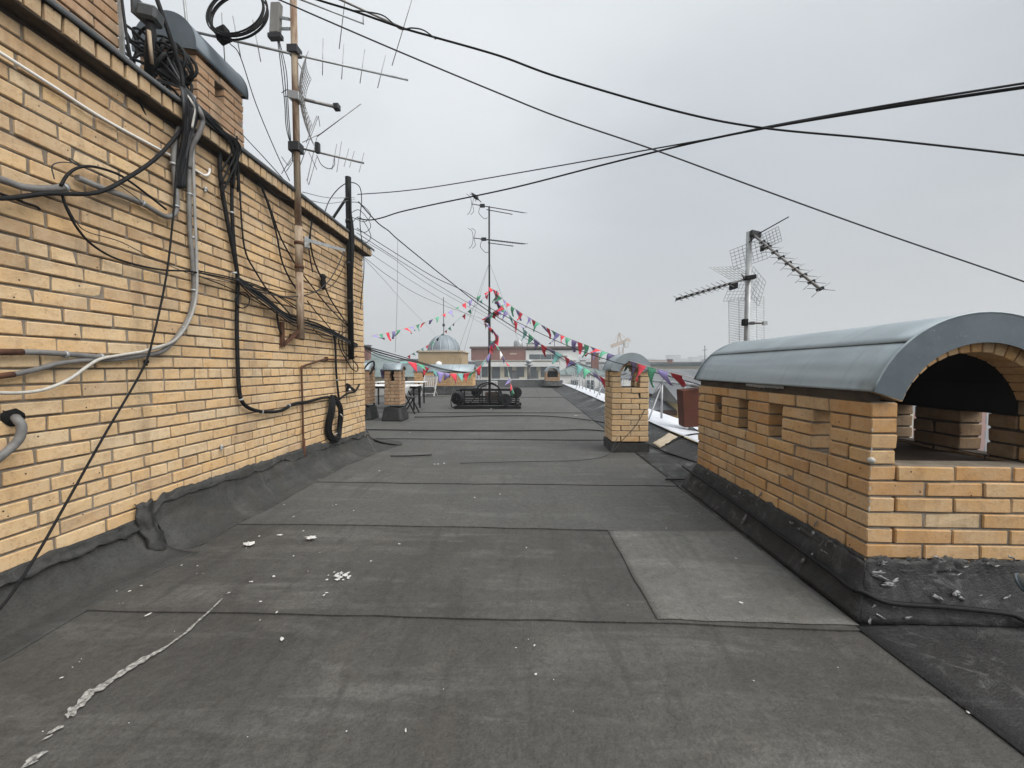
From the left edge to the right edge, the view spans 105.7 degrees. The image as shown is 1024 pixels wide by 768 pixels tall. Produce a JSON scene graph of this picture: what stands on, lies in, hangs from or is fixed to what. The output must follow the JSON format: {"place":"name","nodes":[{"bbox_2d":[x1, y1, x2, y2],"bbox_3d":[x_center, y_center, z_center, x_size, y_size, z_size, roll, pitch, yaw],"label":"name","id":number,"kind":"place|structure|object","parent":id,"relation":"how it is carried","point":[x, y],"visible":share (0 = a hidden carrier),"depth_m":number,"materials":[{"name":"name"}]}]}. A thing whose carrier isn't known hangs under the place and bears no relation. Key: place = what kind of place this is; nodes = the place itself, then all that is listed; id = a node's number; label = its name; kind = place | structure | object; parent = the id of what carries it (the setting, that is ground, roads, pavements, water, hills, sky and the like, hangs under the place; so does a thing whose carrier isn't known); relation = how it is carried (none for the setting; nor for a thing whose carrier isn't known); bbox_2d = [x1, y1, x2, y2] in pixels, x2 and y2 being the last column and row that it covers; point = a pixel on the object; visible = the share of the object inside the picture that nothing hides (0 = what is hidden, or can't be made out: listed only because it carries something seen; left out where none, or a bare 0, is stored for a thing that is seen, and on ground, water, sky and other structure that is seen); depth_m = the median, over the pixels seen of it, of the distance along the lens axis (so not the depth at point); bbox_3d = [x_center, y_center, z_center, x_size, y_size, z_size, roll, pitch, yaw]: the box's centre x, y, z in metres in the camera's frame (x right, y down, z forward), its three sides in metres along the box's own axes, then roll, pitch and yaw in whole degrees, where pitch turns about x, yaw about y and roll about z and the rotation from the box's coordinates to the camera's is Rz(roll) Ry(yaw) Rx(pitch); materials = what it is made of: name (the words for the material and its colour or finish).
{"place":"outdoors","nodes":[
{"label":"outdoors","id":0,"kind":"place"},
{"bbox_2d":[363,345,391,362],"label":"house block","id":1,"kind":"structure","parent":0,"point":[368,357],"depth_m":43.94,"materials":[{"name":"grey concrete"}]},
{"bbox_2d":[375,387,562,396],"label":"roof deck","id":2,"kind":"structure","parent":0,"point":[541,391],"depth_m":17.79,"materials":[{"name":"grey concrete"}]},
{"bbox_2d":[421,375,437,395],"bbox_3d":[-3.461,0.084,16.235,0.590,0.877,0.782,0,2,2],"label":"slatted chair","id":3,"kind":"object","parent":2,"relation":"on","point":[431,378],"visible":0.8,"depth_m":16.43,"materials":[{"name":"white paint"}]},
{"bbox_2d":[410,364,476,394],"bbox_3d":[-3.003,-0.229,17.529,3.012,1.322,1.363,0,2,2],"label":"roof vent","id":4,"kind":"object","parent":2,"relation":"on","point":[442,388],"visible":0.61,"depth_m":17.05,"materials":[{"name":"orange brick"}]},
{"bbox_2d":[475,380,557,386],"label":"roof kerb","id":5,"kind":"structure","parent":2,"relation":"on","point":[523,383],"depth_m":23.69,"materials":[{"name":"concrete"}]},
{"bbox_2d":[118,0,1023,361],"label":"sky","id":6,"kind":"structure","parent":0,"point":[609,250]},
{"bbox_2d":[554,353,605,392],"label":"house block","id":7,"kind":"structure","parent":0,"point":[566,376],"depth_m":49.14,"materials":[{"name":"white brick"}]},
{"bbox_2d":[562,383,698,442],"bbox_3d":[3.452,0.533,13.645,1.366,0.235,23.500,0,2,2],"label":"roof apron","id":8,"kind":"object","parent":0,"point":[668,422],"visible":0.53,"depth_m":7.66,"materials":[{"name":"paint"}]},
{"bbox_2d":[677,388,699,429],"bbox_3d":[3.161,0.474,6.710,0.638,0.840,0.300,0,2,-8],"label":"duct box","id":9,"kind":"object","parent":8,"relation":"on","point":[687,404],"visible":0.53,"depth_m":6.56,"materials":[{"name":"brown paint"}]},
{"bbox_2d":[571,372,915,419],"bbox_3d":[3.205,0.126,14.008,0.672,0.874,22.200,0,2,2],"label":"railing","id":10,"kind":"object","parent":8,"relation":"on","point":[673,383],"visible":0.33,"depth_m":8.32,"materials":[{"name":"metal"}]},
{"bbox_2d":[591,375,700,396],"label":"house block","id":11,"kind":"structure","parent":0,"point":[628,383],"depth_m":40.07,"materials":[{"name":"grey concrete"}]},
{"bbox_2d":[316,0,1023,155],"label":"overhead cable","id":12,"kind":"object","parent":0,"point":[651,104],"visible":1,"depth_m":2.40,"materials":[{"name":"black rubber"}]},
{"bbox_2d":[985,413,990,451],"bbox_3d":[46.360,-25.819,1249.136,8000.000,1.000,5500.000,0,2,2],"label":"ground","id":13,"kind":"structure","parent":0,"point":[987,433],"depth_m":148.10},
{"bbox_2d":[374,359,413,383],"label":"house block","id":14,"kind":"structure","parent":13,"relation":"on","point":[409,374],"depth_m":28.03,"materials":[{"name":"grey concrete"}]},
{"bbox_2d":[418,297,469,363],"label":"dome house","id":15,"kind":"structure","parent":13,"relation":"on","point":[444,349],"depth_m":33.24,"materials":[{"name":"beige paint"}]},
{"bbox_2d":[470,346,583,378],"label":"terrace building","id":16,"kind":"structure","parent":13,"relation":"on","point":[514,356],"depth_m":61.30,"materials":[{"name":"white paint"}]},
{"bbox_2d":[611,333,630,353],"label":"tower crane","id":17,"kind":"object","parent":13,"relation":"on","point":[625,342],"visible":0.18,"depth_m":137.77,"materials":[{"name":"beige paint"}]},
{"bbox_2d":[621,369,697,376],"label":"house block","id":18,"kind":"structure","parent":13,"relation":"on","point":[686,371],"depth_m":58.11,"materials":[{"name":"grey concrete"}]},
{"bbox_2d":[648,393,676,432],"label":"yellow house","id":19,"kind":"structure","parent":13,"relation":"on","point":[669,409],"depth_m":20.90,"materials":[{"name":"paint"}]},
{"bbox_2d":[651,384,695,440],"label":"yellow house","id":20,"kind":"structure","parent":13,"relation":"on","point":[670,394],"depth_m":20.79,"materials":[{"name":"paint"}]},
{"bbox_2d":[650,363,913,437],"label":"city block","id":21,"kind":"structure","parent":13,"relation":"on","point":[679,366],"depth_m":66.68,"materials":[{"name":"grey concrete"}]},
{"bbox_2d":[913,412,986,450],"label":"city block","id":22,"kind":"structure","parent":13,"relation":"on","point":[983,432],"depth_m":80.84,"materials":[{"name":"brick"}]},
{"bbox_3d":[-1.393,13.015,11.555,9.400,23.380,28.300,0,2,2],"label":"house","id":23,"kind":"object","parent":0,"visible":0},
{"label":"roof slab","id":24,"kind":"structure","parent":23,"relation":"on","visible":0},
{"bbox_2d":[83,524,860,631],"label":"roof deck","id":25,"kind":"structure","parent":24,"relation":"on","point":[468,573],"depth_m":2.15,"materials":[{"name":"fabric"}]},
{"bbox_2d":[608,530,858,624],"bbox_3d":[1.129,1.068,2.271,0.922,0.014,1.010,0,2,2],"label":"roof patch","id":26,"kind":"object","parent":25,"relation":"on","point":[697,575],"visible":1,"depth_m":2.11,"materials":[{"name":"fabric"}]},
{"bbox_2d":[367,397,582,412],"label":"roof deck","id":27,"kind":"structure","parent":24,"relation":"on","point":[527,405],"depth_m":11.79,"materials":[{"name":"grey"}]},
{"bbox_2d":[365,384,422,409],"bbox_3d":[-3.415,0.369,11.134,1.550,0.685,0.750,0,2,2],"label":"table","id":28,"kind":"object","parent":27,"relation":"on","point":[412,386],"visible":0.42,"depth_m":10.80,"materials":[{"name":"white laminate"}]},
{"bbox_2d":[441,194,538,412],"bbox_3d":[-0.534,-2.428,11.707,3.542,6.207,4.009,0,2,-6],"label":"antenna mast","id":29,"kind":"object","parent":27,"relation":"on","point":[459,399],"visible":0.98,"depth_m":11.35,"materials":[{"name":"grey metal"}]},
{"bbox_2d":[372,291,488,340],"bbox_3d":[-1.779,-1.756,8.988,0.757,1.804,5.413,1,2,17],"label":"bunting","id":30,"kind":"object","parent":29,"relation":"hanging from","point":[430,321],"visible":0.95,"depth_m":8.80,"materials":[{"name":"multicoloured fabric"}]},
{"bbox_2d":[380,353,489,383],"bbox_3d":[-1.800,-0.435,9.941,0.344,0.891,3.612,2,3,35],"label":"bunting","id":31,"kind":"object","parent":29,"relation":"hanging from","point":[440,374],"visible":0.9,"depth_m":10.06,"materials":[{"name":"multicoloured fabric"}]},
{"bbox_2d":[482,287,504,353],"bbox_3d":[-0.527,-1.866,11.371,0.684,2.003,0.394,0,2,2],"label":"bunting","id":32,"kind":"object","parent":29,"relation":"hanging from","point":[496,340],"visible":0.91,"depth_m":11.37,"materials":[{"name":"red fabric"}]},
{"bbox_2d":[365,412,604,439],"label":"roof deck","id":33,"kind":"structure","parent":24,"relation":"on","point":[422,421],"depth_m":7.73,"materials":[{"name":"grey fabric"}]},
{"bbox_2d":[364,363,378,419],"bbox_3d":[-3.396,0.153,8.845,0.523,1.271,0.523,0,2,2],"label":"chimney","id":34,"kind":"object","parent":33,"relation":"on","point":[371,411],"visible":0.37,"depth_m":8.72,"materials":[{"name":"brown brick"}]},
{"bbox_2d":[381,363,408,420],"bbox_3d":[-2.612,0.161,8.666,0.463,1.271,0.503,0,2,2],"label":"chimney","id":35,"kind":"object","parent":33,"relation":"on","point":[394,378],"visible":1,"depth_m":8.48,"materials":[{"name":"brown brick"}]},
{"bbox_2d":[426,415,604,422],"bbox_3d":[0.014,0.775,8.916,4.474,0.024,0.982,1,2,15],"label":"roof seam","id":36,"kind":"object","parent":33,"relation":"on","point":[514,415],"visible":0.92,"depth_m":9.15,"materials":[{"name":"rubber"}]},
{"bbox_2d":[365,429,695,462],"bbox_3d":[0.070,0.850,6.758,5.762,0.056,1.985,1,3,27],"label":"roof seam","id":37,"kind":"object","parent":33,"relation":"on","point":[527,430],"visible":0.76,"depth_m":7.09,"materials":[{"name":"rubber"}]},
{"bbox_2d":[238,482,734,530],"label":"roof deck","id":38,"kind":"structure","parent":24,"relation":"on","point":[565,507],"depth_m":3.24,"materials":[{"name":"grey fabric"}]},
{"bbox_2d":[316,439,676,485],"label":"roof deck","id":39,"kind":"structure","parent":24,"relation":"on","point":[622,469],"depth_m":4.64,"materials":[{"name":"grey fabric"}]},
{"bbox_2d":[0,0,401,662],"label":"stair house","id":40,"kind":"structure","parent":39,"relation":"on","point":[166,480],"depth_m":2.35,"materials":[{"name":"yellow brick"}]},
{"bbox_2d":[0,408,27,462],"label":"grey conduit","id":41,"kind":"object","parent":40,"relation":"attached to","point":[15,417],"visible":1,"depth_m":1.79,"materials":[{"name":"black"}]},
{"bbox_2d":[0,175,70,191],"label":"grey conduit","id":42,"kind":"object","parent":40,"relation":"attached to","point":[24,186],"visible":0.86,"depth_m":1.85,"materials":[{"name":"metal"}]},
{"bbox_2d":[0,356,151,378],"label":"grey conduit","id":43,"kind":"object","parent":40,"relation":"attached to","point":[37,368],"visible":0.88,"depth_m":1.94,"materials":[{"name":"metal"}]},
{"bbox_2d":[0,137,178,610],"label":"black cable","id":44,"kind":"object","parent":40,"relation":"attached to","point":[3,604],"visible":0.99,"depth_m":2.19,"materials":[{"name":"rubber"}]},
{"bbox_2d":[55,0,124,54],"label":"brick chimney","id":45,"kind":"object","parent":40,"relation":"on","point":[103,19],"visible":0.13,"depth_m":2.53,"materials":[{"name":"brick"}]},
{"bbox_2d":[0,126,181,200],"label":"black cable","id":46,"kind":"object","parent":40,"relation":"attached to","point":[157,156],"visible":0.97,"depth_m":2.14,"materials":[{"name":"rubber"}]},
{"bbox_2d":[0,168,195,358],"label":"grey conduit","id":47,"kind":"object","parent":40,"relation":"attached to","point":[68,354],"visible":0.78,"depth_m":2.57,"materials":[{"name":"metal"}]},
{"bbox_2d":[66,203,264,290],"bbox_3d":[-2.268,-0.876,2.774,0.005,0.202,1.569,0,2,2],"label":"thin wire","id":48,"kind":"object","parent":47,"relation":"attached to","point":[138,250],"visible":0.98,"depth_m":2.33,"materials":[{"name":"grey plastic"}]},
{"bbox_2d":[0,95,198,394],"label":"white cable","id":49,"kind":"object","parent":40,"relation":"attached to","point":[93,362],"visible":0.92,"depth_m":2.62,"materials":[{"name":"plastic"}]},
{"bbox_2d":[0,51,210,176],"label":"white pipe","id":50,"kind":"object","parent":40,"relation":"attached to","point":[15,62],"visible":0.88,"depth_m":2.08,"materials":[{"name":"white plastic"}]},
{"bbox_2d":[59,165,166,209],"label":"black cable","id":51,"kind":"object","parent":40,"relation":"attached to","point":[67,175],"visible":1,"depth_m":2.13,"materials":[{"name":"rubber"}]},
{"bbox_2d":[74,126,180,218],"bbox_3d":[-2.287,-1.410,2.359,0.040,0.665,0.646,0,2,2],"label":"grey conduit","id":52,"kind":"object","parent":40,"relation":"attached to","point":[98,186],"visible":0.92,"depth_m":2.48,"materials":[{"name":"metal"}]},
{"bbox_2d":[130,0,163,77],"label":"floodlight","id":53,"kind":"object","parent":40,"relation":"on","point":[150,17],"visible":0.93,"depth_m":2.56,"materials":[{"name":"metal"}]},
{"bbox_2d":[125,25,198,97],"bbox_3d":[-2.654,-2.426,2.936,0.376,0.457,0.485,0,2,2],"label":"cable tangle","id":54,"kind":"object","parent":40,"relation":"attached to","point":[161,54],"visible":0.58,"depth_m":2.90,"materials":[{"name":"black rubber"}]},
{"bbox_2d":[159,67,187,187],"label":"bundle cable","id":55,"kind":"object","parent":54,"relation":"hanging from","point":[176,82],"visible":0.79,"depth_m":2.62,"materials":[{"name":"black rubber"}]},
{"bbox_2d":[157,57,191,178],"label":"bundle cable","id":56,"kind":"object","parent":54,"relation":"hanging from","point":[177,80],"visible":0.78,"depth_m":2.65,"materials":[{"name":"black rubber"}]},
{"bbox_2d":[156,79,196,188],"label":"bundle cable","id":57,"kind":"object","parent":54,"relation":"hanging from","point":[174,85],"visible":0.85,"depth_m":2.68,"materials":[{"name":"grey plastic"}]},
{"bbox_2d":[178,83,186,188],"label":"bundle cable","id":58,"kind":"object","parent":54,"relation":"hanging from","point":[182,143],"visible":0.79,"depth_m":2.61,"materials":[{"name":"black rubber"}]},
{"bbox_2d":[155,0,184,87],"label":"black cable","id":59,"kind":"object","parent":40,"relation":"attached to","point":[173,47],"visible":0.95,"depth_m":2.70,"materials":[{"name":"rubber"}]},
{"bbox_2d":[120,0,230,183],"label":"black cable","id":60,"kind":"object","parent":40,"relation":"attached to","point":[127,37],"visible":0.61,"depth_m":2.30,"materials":[{"name":"rubber"}]},
{"bbox_2d":[61,196,295,306],"bbox_3d":[-2.250,-0.871,2.986,0.012,0.257,2.029,0,2,2],"label":"black cable","id":61,"kind":"object","parent":40,"relation":"attached to","point":[76,226],"visible":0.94,"depth_m":2.29,"materials":[{"name":"rubber"}]},
{"bbox_2d":[131,10,248,146],"bbox_3d":[-3.021,-2.596,3.712,0.612,1.324,0.652,0,2,2],"label":"chimney","id":62,"kind":"object","parent":40,"relation":"on","point":[220,91],"visible":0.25,"depth_m":3.57,"materials":[{"name":"brown brick"}]},
{"bbox_2d":[188,106,204,168],"bbox_3d":[-2.264,-1.810,2.747,0.213,0.585,0.093,1,3,26],"label":"grey conduit","id":63,"kind":"object","parent":40,"relation":"attached to","point":[197,135],"visible":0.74,"depth_m":2.72,"materials":[{"name":"grey plastic"}]},
{"bbox_2d":[199,105,237,187],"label":"bundle cable","id":64,"kind":"object","parent":40,"relation":"attached to","point":[234,174],"visible":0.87,"depth_m":3.10,"materials":[{"name":"black rubber"}]},
{"bbox_2d":[205,110,240,196],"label":"bundle cable","id":65,"kind":"object","parent":40,"relation":"attached to","point":[228,179],"visible":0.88,"depth_m":3.06,"materials":[{"name":"black rubber"}]},
{"bbox_2d":[230,159,237,260],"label":"cable","id":66,"kind":"object","parent":40,"relation":"attached to","point":[232,211],"visible":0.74,"depth_m":3.12,"materials":[{"name":"rubber"}]},
{"bbox_2d":[236,136,289,313],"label":"black cable","id":67,"kind":"object","parent":40,"relation":"attached to","point":[244,242],"visible":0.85,"depth_m":3.24,"materials":[{"name":"rubber"}]},
{"bbox_2d":[217,134,331,413],"bbox_3d":[-2.225,-0.877,3.904,0.037,2.288,1.776,0,2,2],"label":"black pipe","id":68,"kind":"object","parent":40,"relation":"attached to","point":[236,273],"visible":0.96,"depth_m":3.17,"materials":[{"name":"rubber"}]},
{"bbox_2d":[257,179,295,288],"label":"black cable","id":69,"kind":"object","parent":40,"relation":"attached to","point":[275,233],"visible":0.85,"depth_m":3.68,"materials":[{"name":"rubber"}]},
{"bbox_2d":[260,182,347,326],"bbox_3d":[-2.218,-1.282,4.364,0.014,1.190,1.825,0,2,2],"label":"black cable","id":70,"kind":"object","parent":40,"relation":"attached to","point":[294,263],"visible":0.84,"depth_m":3.94,"materials":[{"name":"rubber"}]},
{"bbox_2d":[197,0,411,346],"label":"antenna mast","id":71,"kind":"object","parent":40,"relation":"attached to","point":[296,148],"visible":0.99,"depth_m":3.91,"materials":[{"name":"metal"}]},
{"bbox_2d":[205,0,268,45],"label":"cable coil","id":72,"kind":"object","parent":71,"relation":"hanging from","point":[223,34],"visible":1,"depth_m":3.52,"materials":[{"name":"black rubber"}]},
{"bbox_2d":[229,43,289,180],"bbox_3d":[-2.461,-2.628,3.801,0.474,1.128,0.042,-2,3,-38],"label":"thin wire","id":73,"kind":"object","parent":72,"relation":"hanging from","point":[258,110],"visible":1,"depth_m":3.80,"materials":[{"name":"grey plastic"}]},
{"bbox_2d":[303,236,344,251],"bbox_3d":[-2.202,-1.585,4.503,0.112,0.238,0.922,0,2,2],"label":"bracket arm","id":74,"kind":"object","parent":40,"relation":"attached to","point":[307,240],"visible":1,"depth_m":4.28},
{"bbox_2d":[243,251,343,296],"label":"grey cable","id":75,"kind":"object","parent":74,"relation":"hanging from","point":[297,296],"visible":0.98,"depth_m":4.03,"materials":[{"name":"grey plastic"}]},
{"bbox_2d":[301,355,356,457],"bbox_3d":[-2.204,0.245,4.795,0.040,1.242,1.361,0,2,2],"label":"rusty pipe","id":76,"kind":"object","parent":40,"relation":"attached to","point":[303,438],"visible":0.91,"depth_m":4.13,"materials":[{"name":"metal"}]},
{"bbox_2d":[325,395,342,442],"bbox_3d":[-2.158,0.425,4.756,0.115,0.592,0.356,0,2,2],"label":"cable coil","id":77,"kind":"object","parent":40,"relation":"hanging from","point":[334,401],"visible":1,"depth_m":4.68,"materials":[{"name":"black rubber"}]},
{"bbox_2d":[332,329,339,399],"bbox_3d":[-2.192,-0.232,4.834,0.032,0.882,0.154,0,2,2],"label":"black pipe","id":78,"kind":"object","parent":40,"relation":"attached to","point":[336,374],"visible":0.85,"depth_m":4.82,"materials":[{"name":"rubber"}]},
{"bbox_2d":[324,182,363,308],"bbox_3d":[-2.216,-1.696,5.128,0.260,2.020,1.180,0,2,7],"label":"thin wire","id":79,"kind":"object","parent":40,"relation":"attached to","point":[360,230],"visible":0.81,"depth_m":5.33,"materials":[{"name":"black rubber"}]},
{"bbox_2d":[236,276,462,371],"bbox_3d":[-2.351,-0.691,10.377,0.694,0.979,14.395,0,2,2],"label":"black cable","id":80,"kind":"object","parent":40,"relation":"attached to","point":[330,329],"visible":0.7,"depth_m":4.48,"materials":[{"name":"rubber"}]},
{"bbox_2d":[236,278,465,372],"bbox_3d":[-2.341,-0.676,10.360,0.701,0.950,14.428,0,2,1],"label":"grey cable","id":81,"kind":"object","parent":40,"relation":"attached to","point":[261,299],"visible":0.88,"depth_m":3.94,"materials":[{"name":"grey plastic"}]},
{"bbox_2d":[332,176,370,358],"bbox_3d":[-2.132,-1.520,5.104,0.531,2.382,0.160,-2,3,-41],"label":"cable pole","id":82,"kind":"object","parent":40,"relation":"attached to","point":[350,241],"visible":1,"depth_m":5.10,"materials":[{"name":"black metal"}]},
{"bbox_2d":[236,280,461,372],"bbox_3d":[-2.337,-0.668,10.351,0.700,0.928,14.443,0,2,1],"label":"black cable","id":83,"kind":"object","parent":82,"relation":"attached to","point":[237,281],"visible":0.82,"depth_m":3.90,"materials":[{"name":"rubber"}]},
{"bbox_2d":[235,277,466,372],"bbox_3d":[-2.346,-0.684,10.368,0.706,0.973,14.414,0,2,2],"label":"black cable","id":84,"kind":"object","parent":82,"relation":"attached to","point":[280,311],"visible":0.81,"depth_m":4.32,"materials":[{"name":"rubber"}]},
{"bbox_2d":[357,228,699,384],"bbox_3d":[0.212,-1.093,5.342,4.380,2.123,1.741,1,3,23],"label":"overhead cable","id":85,"kind":"object","parent":82,"relation":"attached to","point":[514,320],"visible":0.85,"depth_m":5.84,"materials":[{"name":"black rubber"}]},
{"bbox_2d":[357,82,1023,194],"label":"overhead cable","id":86,"kind":"object","parent":82,"relation":"attached to","point":[971,91],"visible":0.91,"depth_m":2.43,"materials":[{"name":"grey plastic"}]},
{"bbox_2d":[358,201,600,379],"bbox_3d":[0.007,-1.205,7.490,5.953,2.794,0.561,-2,3,-39],"label":"overhead cable","id":87,"kind":"object","parent":40,"relation":"attached to","point":[462,291],"visible":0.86,"depth_m":6.95,"materials":[{"name":"black rubber"}]},
{"bbox_2d":[494,302,604,387],"bbox_3d":[0.789,-1.180,9.527,0.501,2.578,4.712,-2,3,-36],"label":"bunting","id":88,"kind":"object","parent":87,"relation":"hanging from","point":[579,368],"visible":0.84,"depth_m":9.21,"materials":[{"name":"multicoloured fabric"}]},
{"bbox_2d":[279,0,1023,281],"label":"overhead cable","id":89,"kind":"object","parent":40,"relation":"attached to","point":[652,148],"visible":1,"depth_m":2.89,"materials":[{"name":"grey plastic"}]},
{"bbox_2d":[357,85,1023,220],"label":"overhead cable","id":90,"kind":"object","parent":40,"relation":"attached to","point":[902,105],"visible":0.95,"depth_m":2.51,"materials":[{"name":"black rubber"}]},
{"bbox_2d":[603,353,650,452],"bbox_3d":[1.638,0.263,5.589,0.556,1.401,0.578,0,2,2],"label":"chimney","id":91,"kind":"object","parent":39,"relation":"on","point":[625,406],"visible":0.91,"depth_m":5.35,"materials":[{"name":"yellow brick"}]},
{"bbox_2d":[495,293,693,387],"bbox_3d":[0.936,-1.330,7.608,0.719,2.495,8.296,-1,2,-17],"label":"bunting","id":92,"kind":"object","parent":91,"relation":"attached to","point":[663,374],"visible":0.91,"depth_m":6.11,"materials":[{"name":"multicoloured fabric"}]},
{"bbox_2d":[0,611,1023,767],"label":"roof deck","id":93,"kind":"structure","parent":24,"relation":"on","point":[211,690],"depth_m":1.37,"materials":[{"name":"fabric"}]},
{"bbox_2d":[20,592,229,767],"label":"paint smear","id":94,"kind":"object","parent":93,"relation":"on","point":[84,698],"visible":1,"depth_m":1.40},
{"bbox_2d":[551,384,1023,754],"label":"roof edge strip","id":95,"kind":"object","parent":24,"relation":"on","point":[977,672],"visible":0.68,"depth_m":1.59,"materials":[{"name":"fabric"}]},
{"bbox_2d":[542,366,562,385],"bbox_3d":[2.428,-0.503,23.627,1.262,1.167,1.812,0,2,2],"label":"roof vent","id":96,"kind":"object","parent":95,"relation":"on","point":[552,378],"visible":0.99,"depth_m":22.93,"materials":[{"name":"brown brick"}]},
{"bbox_2d":[652,433,676,447],"bbox_3d":[2.284,0.838,5.805,0.627,0.122,0.294,-2,3,-35],"label":"board","id":97,"kind":"object","parent":95,"relation":"on","point":[664,440],"visible":1,"depth_m":5.79,"materials":[{"name":"beige wood"}]},
{"bbox_2d":[674,216,834,342],"bbox_3d":[2.081,-0.357,3.679,1.245,2.551,1.121,0,2,2],"label":"antenna mast","id":98,"kind":"object","parent":95,"relation":"on","point":[748,277],"visible":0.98,"depth_m":4.03,"materials":[{"name":"metal"}]},
{"bbox_2d":[680,311,1023,626],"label":"roof vent","id":99,"kind":"object","parent":95,"relation":"on","point":[804,433],"visible":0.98,"depth_m":1.96,"materials":[{"name":"yellow brick"}]},
{"bbox_2d":[700,472,1015,623],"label":"sealant smears","id":100,"kind":"object","parent":99,"relation":"attached to","point":[888,583],"visible":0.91,"depth_m":1.80,"materials":[{"name":"grey"}]},
{"bbox_2d":[1013,573,1023,591],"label":"pipe stub","id":101,"kind":"object","parent":99,"relation":"attached to","point":[1018,579],"visible":1,"depth_m":1.60,"materials":[{"name":"grey metal"}]},
{"bbox_2d":[682,465,1023,622],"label":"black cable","id":102,"kind":"object","parent":95,"relation":"on","point":[844,583],"visible":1,"depth_m":1.77,"materials":[{"name":"rubber"}]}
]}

